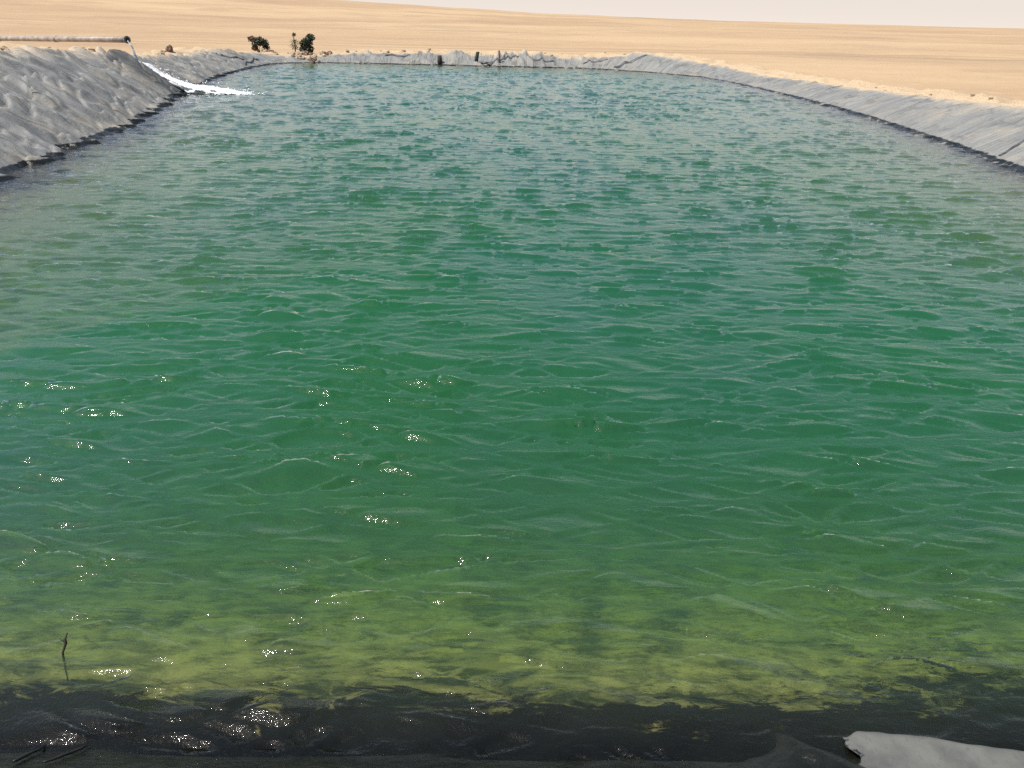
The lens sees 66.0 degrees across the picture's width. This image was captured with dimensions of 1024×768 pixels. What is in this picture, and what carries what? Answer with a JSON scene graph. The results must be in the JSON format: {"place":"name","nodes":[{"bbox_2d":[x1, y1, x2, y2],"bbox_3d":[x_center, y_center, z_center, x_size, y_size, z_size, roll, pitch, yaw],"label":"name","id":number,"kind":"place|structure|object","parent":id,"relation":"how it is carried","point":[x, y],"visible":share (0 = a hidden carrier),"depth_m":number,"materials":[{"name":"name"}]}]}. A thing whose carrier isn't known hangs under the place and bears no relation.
{"place":"outdoors","nodes":[
{"label":"outdoors","id":0,"kind":"place"},
{"bbox_2d":[0,63,1023,757],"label":"water","id":1,"kind":"structure","parent":0,"point":[370,329],"depth_m":6.68,"materials":[{"name":"green liquid"}]},
{"bbox_2d":[59,633,68,681],"bbox_3d":[-1.987,1.219,3.520,0.055,0.250,0.024,-21,33,-39],"label":"twig","id":2,"kind":"object","parent":1,"relation":"in","point":[64,647],"visible":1,"depth_m":3.49,"materials":[{"name":"brown wood"}]},
{"bbox_2d":[437,55,441,64],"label":"stake","id":3,"kind":"object","parent":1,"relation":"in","point":[439,59],"visible":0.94,"depth_m":44.15,"materials":[{"name":"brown wood"}]},
{"bbox_2d":[0,0,1023,106],"bbox_3d":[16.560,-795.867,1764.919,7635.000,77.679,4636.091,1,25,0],"label":"ground","id":4,"kind":"structure","parent":0,"point":[983,65],"depth_m":96.78,"materials":[{"name":"beige sand"}]},
{"bbox_2d":[0,46,9,50],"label":"sand clod","id":5,"kind":"object","parent":4,"relation":"on","point":[2,48],"visible":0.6,"depth_m":19.92,"materials":[{"name":"sand"}]},
{"bbox_2d":[0,36,130,43],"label":"inlet pipe","id":6,"kind":"object","parent":4,"relation":"on","point":[124,39],"visible":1,"depth_m":29.22,"materials":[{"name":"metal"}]},
{"bbox_2d":[165,45,172,52],"bbox_3d":[-15.358,-14.995,35.327,0.343,0.428,0.271,-16,30,-32],"label":"stone","id":7,"kind":"object","parent":4,"relation":"on","point":[168,48],"visible":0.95,"depth_m":35.24,"materials":[{"name":"brown stone"}]},
{"bbox_2d":[247,36,270,51],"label":"shrub","id":8,"kind":"object","parent":4,"relation":"on","point":[260,41],"visible":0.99,"depth_m":45.97,"materials":[{"name":"green plant"}]},
{"bbox_2d":[288,32,299,51],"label":"sapling","id":9,"kind":"object","parent":4,"relation":"on","point":[294,45],"visible":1,"depth_m":45.79,"materials":[{"name":"green plant"}]},
{"bbox_2d":[291,51,299,56],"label":"stone","id":10,"kind":"object","parent":4,"relation":"on","point":[294,54],"visible":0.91,"depth_m":43.95,"materials":[{"name":"beige stone"}]},
{"bbox_2d":[299,34,314,52],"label":"shrub","id":11,"kind":"object","parent":4,"relation":"on","point":[306,43],"visible":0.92,"depth_m":45.82,"materials":[{"name":"green plant"}]},
{"bbox_2d":[0,45,1023,767],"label":"pond liner","id":12,"kind":"object","parent":4,"relation":"on","point":[794,693],"visible":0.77,"depth_m":4.17,"materials":[{"name":"plastic"}]},
{"bbox_2d":[12,746,44,762],"bbox_3d":[-1.812,1.388,2.958,0.014,0.105,0.154,3,25,3],"label":"stick","id":13,"kind":"object","parent":12,"relation":"on","point":[25,755],"visible":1,"depth_m":2.94,"materials":[{"name":"black wood"}]},
{"bbox_2d":[43,745,87,762],"bbox_3d":[-1.675,1.387,2.956,0.012,0.097,0.167,12,27,21],"label":"stick","id":14,"kind":"object","parent":12,"relation":"on","point":[64,754],"visible":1,"depth_m":2.95,"materials":[{"name":"black wood"}]},
{"bbox_2d":[127,40,266,95],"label":"water stream","id":15,"kind":"structure","parent":12,"relation":"on","point":[189,88],"depth_m":26.52,"materials":[{"name":"white liquid"}]},
{"bbox_2d":[475,52,479,61],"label":"stake","id":16,"kind":"object","parent":12,"relation":"on","point":[476,56],"visible":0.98,"depth_m":44.08,"materials":[{"name":"grey wood"}]},
{"bbox_2d":[843,731,1023,767],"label":"plastic sheet","id":17,"kind":"object","parent":12,"relation":"on","point":[877,750],"visible":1,"depth_m":3.09,"materials":[{"name":"grey plastic"}]},
{"bbox_2d":[348,0,1023,28],"label":"sky","id":18,"kind":"structure","parent":0,"point":[941,13],"materials":[{"name":"white"}]}
]}

